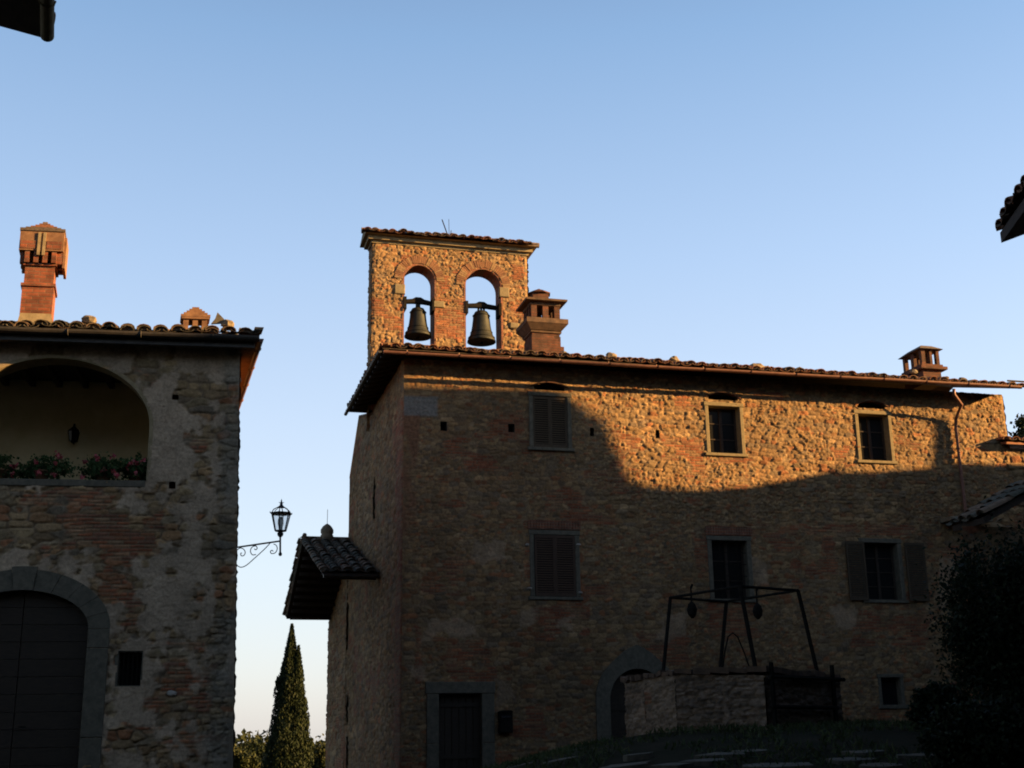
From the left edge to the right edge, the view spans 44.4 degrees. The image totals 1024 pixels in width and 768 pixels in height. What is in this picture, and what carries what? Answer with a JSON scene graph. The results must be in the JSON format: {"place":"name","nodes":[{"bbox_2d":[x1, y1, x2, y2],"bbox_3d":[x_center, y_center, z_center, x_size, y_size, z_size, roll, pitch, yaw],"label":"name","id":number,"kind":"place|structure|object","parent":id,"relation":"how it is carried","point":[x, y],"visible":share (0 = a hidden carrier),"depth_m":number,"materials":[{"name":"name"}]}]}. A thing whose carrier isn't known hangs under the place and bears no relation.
{"place":"outdoors","nodes":[
{"label":"outdoors","id":0,"kind":"place"},
{"bbox_2d":[0,0,56,41],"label":"house","id":1,"kind":"structure","parent":0,"point":[37,18],"depth_m":11.02,"materials":[{"name":"brown wood"}]},
{"bbox_2d":[0,0,1023,744],"label":"sky","id":2,"kind":"structure","parent":0,"point":[806,184],"materials":[{"name":"blue"}]},
{"bbox_2d":[480,717,956,767],"bbox_3d":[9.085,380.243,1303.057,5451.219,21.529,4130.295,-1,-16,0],"label":"ground","id":3,"kind":"structure","parent":0,"point":[899,738],"depth_m":15.99,"materials":[{"name":"green plant"}]},
{"bbox_2d":[0,222,263,767],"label":"stone house","id":4,"kind":"structure","parent":3,"relation":"on","point":[118,610],"depth_m":22.76,"materials":[{"name":"stone"}]},
{"bbox_2d":[0,454,24,478],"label":"geranium pot","id":5,"kind":"object","parent":4,"relation":"on","point":[5,470],"visible":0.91,"depth_m":22.92,"materials":[{"name":"plant"}]},
{"bbox_2d":[8,450,86,478],"bbox_3d":[-8.564,1.578,23.111,1.459,0.663,0.721,-1,-16,0],"label":"geranium pot","id":6,"kind":"object","parent":4,"relation":"on","point":[33,468],"visible":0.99,"depth_m":22.99,"materials":[{"name":"plant"}]},
{"bbox_2d":[68,424,79,444],"bbox_3d":[-8.879,1.011,25.452,0.225,0.411,0.278,-1,-16,0],"label":"wall lantern","id":7,"kind":"object","parent":4,"relation":"attached to","point":[73,433],"depth_m":25.37,"materials":[{"name":"black metal"}]},
{"bbox_2d":[81,315,96,323],"bbox_3d":[-8.016,-1.212,23.795,0.307,0.186,0.233,-1,-16,0],"label":"roof stone","id":8,"kind":"object","parent":4,"relation":"on","point":[86,319],"visible":0.8,"depth_m":23.71,"materials":[{"name":"beige stone"}]},
{"bbox_2d":[77,451,128,480],"bbox_3d":[-7.557,1.547,23.229,0.916,0.643,0.766,7,-18,-26],"label":"geranium pot","id":9,"kind":"object","parent":4,"relation":"on","point":[99,468],"visible":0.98,"depth_m":23.10,"materials":[{"name":"plant"}]},
{"bbox_2d":[115,651,142,686],"bbox_3d":[-6.784,5.073,22.342,0.517,0.701,0.320,2,-16,-9],"label":"window frame","id":10,"kind":"structure","parent":4,"relation":"in","point":[117,675],"depth_m":22.24,"materials":[{"name":"grey stone"}]},
{"bbox_2d":[117,451,146,480],"bbox_3d":[-6.986,1.571,23.356,0.695,0.623,0.705,-14,-20,38],"label":"geranium pot","id":11,"kind":"object","parent":4,"relation":"on","point":[136,468],"visible":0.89,"depth_m":23.22,"materials":[{"name":"ceramic"}]},
{"bbox_2d":[211,312,223,323],"bbox_3d":[-5.636,-1.260,24.198,0.300,0.232,0.060,2,-16,-9],"label":"upright slate","id":12,"kind":"object","parent":4,"relation":"on","point":[219,319],"visible":1,"depth_m":24.16,"materials":[{"name":"grey stone"}]},
{"bbox_2d":[221,319,233,326],"bbox_3d":[-5.475,-1.136,24.189,0.255,0.224,0.247,-1,-16,0],"label":"roof stone","id":13,"kind":"object","parent":4,"relation":"on","point":[226,322],"visible":0.62,"depth_m":24.10,"materials":[{"name":"beige stone"}]},
{"bbox_2d":[237,499,291,567],"bbox_3d":[-4.750,2.853,23.604,1.180,1.407,0.447,-1,-16,0],"label":"street lamp","id":14,"kind":"object","parent":4,"relation":"attached to","point":[280,519],"visible":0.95,"depth_m":23.56,"materials":[{"name":"metal"}]},
{"bbox_2d":[235,734,257,753],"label":"background tree","id":15,"kind":"object","parent":3,"relation":"on","point":[246,745],"visible":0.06,"depth_m":100.81,"materials":[{"name":"green plant"}]},
{"bbox_2d":[233,744,261,767],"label":"background tree","id":16,"kind":"object","parent":3,"relation":"on","point":[242,759],"visible":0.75,"depth_m":59.38,"materials":[{"name":"green plant"}]},
{"bbox_2d":[245,731,269,767],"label":"background tree","id":17,"kind":"object","parent":3,"relation":"on","point":[253,747],"visible":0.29,"depth_m":76.40,"materials":[{"name":"green plant"}]},
{"bbox_2d":[236,729,325,748],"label":"wood","id":18,"kind":"object","parent":3,"relation":"on","point":[243,737],"depth_m":162.88,"materials":[{"name":"green plant"}]},
{"bbox_2d":[259,623,315,767],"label":"cypress tree","id":19,"kind":"object","parent":3,"relation":"on","point":[292,745],"visible":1,"depth_m":55.67,"materials":[{"name":"green plant"}]},
{"bbox_2d":[309,733,325,767],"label":"background tree","id":20,"kind":"object","parent":3,"relation":"on","point":[319,753],"visible":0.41,"depth_m":62.66,"materials":[{"name":"green plant"}]},
{"bbox_2d":[325,289,1023,767],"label":"stone house","id":21,"kind":"structure","parent":3,"relation":"on","point":[541,529],"depth_m":32.13,"materials":[{"name":"brown stone"}]},
{"bbox_2d":[282,509,379,619],"bbox_3d":[-2.755,5.356,38.978,7.646,2.975,10.995,3,-16,-14],"label":"chapel porch","id":22,"kind":"object","parent":21,"relation":"attached to","point":[325,562],"visible":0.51,"depth_m":39.28,"materials":[{"name":"brown tile"}]},
{"bbox_2d":[360,219,539,431],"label":"bell gable","id":23,"kind":"structure","parent":21,"relation":"attached to","point":[446,265],"depth_m":37.48,"materials":[{"name":"stone"}]},
{"bbox_2d":[404,296,434,340],"bbox_3d":[-2.806,-1.946,37.265,0.951,1.288,0.801,3,-16,-14],"label":"church bell","id":24,"kind":"object","parent":23,"relation":"hanging from","point":[417,329],"visible":1,"depth_m":37.09,"materials":[{"name":"brown metal"}]},
{"bbox_2d":[465,301,501,346],"bbox_3d":[-0.924,-1.825,37.748,1.125,1.327,0.857,3,-16,-14],"label":"church bell","id":25,"kind":"object","parent":23,"relation":"attached to","point":[481,333],"visible":1,"depth_m":37.56,"materials":[{"name":"brown metal"}]},
{"bbox_2d":[437,694,480,767],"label":"door","id":26,"kind":"structure","parent":21,"relation":"in","point":[459,714],"depth_m":29.41,"materials":[{"name":"brown wood"}]},
{"bbox_2d":[498,710,512,732],"bbox_3d":[-0.152,7.923,29.476,0.361,0.504,0.190,3,-16,-14],"label":"letter box","id":27,"kind":"object","parent":21,"relation":"attached to","point":[505,721],"visible":1,"depth_m":29.41,"materials":[{"name":"black metal"}]},
{"bbox_2d":[527,391,574,451],"bbox_3d":[0.939,0.990,32.026,1.223,1.530,0.380,3,-16,-14],"label":"window frame","id":28,"kind":"structure","parent":21,"relation":"in","point":[568,396],"depth_m":31.95,"materials":[{"name":"grey stone"}]},
{"bbox_2d":[528,529,582,599],"bbox_3d":[1.025,4.490,31.052,1.389,1.718,0.360,3,-16,-14],"label":"window frame","id":29,"kind":"structure","parent":21,"relation":"in","point":[531,533],"depth_m":30.98,"materials":[{"name":"grey stone"}]},
{"bbox_2d":[606,352,616,356],"bbox_3d":[2.582,-0.720,32.643,0.301,0.235,0.234,-1,-16,0],"label":"roof stone","id":30,"kind":"object","parent":21,"relation":"on","point":[609,354],"visible":0.56,"depth_m":32.55,"materials":[{"name":"beige stone"}]},
{"bbox_2d":[610,669,646,738],"bbox_3d":[3.032,8.231,30.587,1.511,2.552,0.090,3,-16,-14],"label":"door","id":31,"kind":"structure","parent":21,"relation":"in","point":[617,699],"depth_m":30.55,"materials":[{"name":"brown wood"}]},
{"bbox_2d":[669,356,679,360],"bbox_3d":[4.266,-0.632,33.057,0.337,0.233,0.259,-4,-16,9],"label":"roof stone","id":32,"kind":"object","parent":21,"relation":"on","point":[673,358],"visible":0.55,"depth_m":32.98,"materials":[{"name":"beige stone"}]},
{"bbox_2d":[708,408,737,453],"bbox_3d":[5.542,1.279,33.349,0.893,1.274,0.060,3,-16,-14],"label":"window","id":33,"kind":"structure","parent":21,"relation":"in","point":[722,422],"depth_m":33.37,"materials":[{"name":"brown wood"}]},
{"bbox_2d":[703,401,747,456],"bbox_3d":[5.575,1.232,33.232,1.203,1.461,0.380,3,-16,-14],"label":"window frame","id":34,"kind":"structure","parent":21,"relation":"in","point":[738,408],"depth_m":33.18,"materials":[{"name":"stone"}]},
{"bbox_2d":[711,542,745,598],"bbox_3d":[5.522,4.813,32.327,0.976,1.491,0.060,3,-16,-14],"label":"window","id":35,"kind":"structure","parent":21,"relation":"in","point":[724,547],"depth_m":32.35,"materials":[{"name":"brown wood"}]},
{"bbox_2d":[706,535,755,602],"bbox_3d":[5.553,4.762,32.221,1.316,1.693,0.360,3,-16,-14],"label":"window frame","id":36,"kind":"structure","parent":21,"relation":"in","point":[746,540],"depth_m":32.21,"materials":[{"name":"grey stone"}]},
{"bbox_2d":[749,363,764,367],"bbox_3d":[6.536,-0.424,33.640,0.472,0.275,0.408,-1,-16,0],"label":"roof stone","id":37,"kind":"object","parent":21,"relation":"on","point":[758,364],"visible":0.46,"depth_m":33.55,"materials":[{"name":"beige stone"}]},
{"bbox_2d":[858,416,886,460],"bbox_3d":[9.805,1.527,34.452,0.906,1.294,0.060,3,-16,-14],"label":"window","id":38,"kind":"structure","parent":21,"relation":"in","point":[872,441],"depth_m":34.48,"materials":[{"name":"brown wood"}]},
{"bbox_2d":[853,409,897,464],"bbox_3d":[9.838,1.480,34.335,1.216,1.481,0.380,3,-16,-14],"label":"window frame","id":39,"kind":"structure","parent":21,"relation":"in","point":[886,415],"depth_m":34.30,"materials":[{"name":"stone"}]},
{"bbox_2d":[864,544,896,599],"bbox_3d":[9.732,5.019,33.427,0.997,1.500,0.060,3,-16,-14],"label":"window","id":40,"kind":"structure","parent":21,"relation":"in","point":[881,580],"depth_m":33.46,"materials":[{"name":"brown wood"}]},
{"bbox_2d":[858,538,908,602],"bbox_3d":[9.762,4.967,33.321,1.337,1.702,0.360,3,-16,-14],"label":"window frame","id":41,"kind":"structure","parent":21,"relation":"in","point":[896,543],"depth_m":33.34,"materials":[{"name":"grey stone"}]},
{"bbox_2d":[877,674,907,708],"bbox_3d":[9.735,7.947,32.456,0.835,0.873,0.360,3,-16,-14],"label":"window frame","id":42,"kind":"structure","parent":21,"relation":"in","point":[899,681],"depth_m":32.36,"materials":[{"name":"grey stone"}]},
{"bbox_2d":[909,369,917,373],"bbox_3d":[11.149,-0.343,34.891,0.206,0.145,0.158,-12,-19,34],"label":"roof stone","id":43,"kind":"object","parent":21,"relation":"on","point":[913,371],"visible":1,"depth_m":34.85,"materials":[{"name":"brown stone"}]},
{"bbox_2d":[620,584,845,736],"bbox_3d":[3.415,4.731,19.878,3.367,3.134,3.856,-1,-16,0],"label":"well","id":44,"kind":"object","parent":3,"relation":"on","point":[721,694],"visible":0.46,"depth_m":18.54,"materials":[{"name":"stone"}]},
{"bbox_2d":[904,679,971,727],"bbox_3d":[6.117,4.694,17.852,1.093,0.997,1.049,-1,-16,0],"label":"shrub","id":45,"kind":"object","parent":3,"relation":"on","point":[929,694],"visible":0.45,"depth_m":17.76,"materials":[{"name":"green plant"}]},
{"bbox_2d":[909,688,1023,767],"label":"shrub","id":46,"kind":"object","parent":3,"relation":"on","point":[988,733],"visible":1,"depth_m":13.58,"materials":[{"name":"green plant"}]},
{"bbox_2d":[910,495,1023,710],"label":"shrub","id":47,"kind":"object","parent":3,"relation":"on","point":[995,654],"visible":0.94,"depth_m":16.46,"materials":[{"name":"green plant"}]},
{"bbox_2d":[945,480,1023,703],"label":"building","id":48,"kind":"structure","parent":3,"relation":"on","point":[1009,496],"depth_m":25.78,"materials":[{"name":"brown tile"}]},
{"bbox_2d":[995,175,1023,242],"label":"house","id":49,"kind":"structure","parent":3,"relation":"on","point":[1009,222],"depth_m":14.56,"materials":[{"name":"brown tile"}]},
{"bbox_2d":[996,436,1023,527],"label":"house","id":50,"kind":"structure","parent":3,"relation":"on","point":[1015,451],"depth_m":35.07,"materials":[{"name":"stone"}]},
{"bbox_2d":[1008,413,1023,437],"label":"background tree","id":51,"kind":"object","parent":3,"relation":"on","point":[1019,424],"visible":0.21,"depth_m":47.20,"materials":[{"name":"green plant"}]},
{"bbox_2d":[510,749,934,767],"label":"path","id":52,"kind":"structure","parent":0,"point":[703,761],"depth_m":14.63,"materials":[{"name":"grey stone"}]}
]}

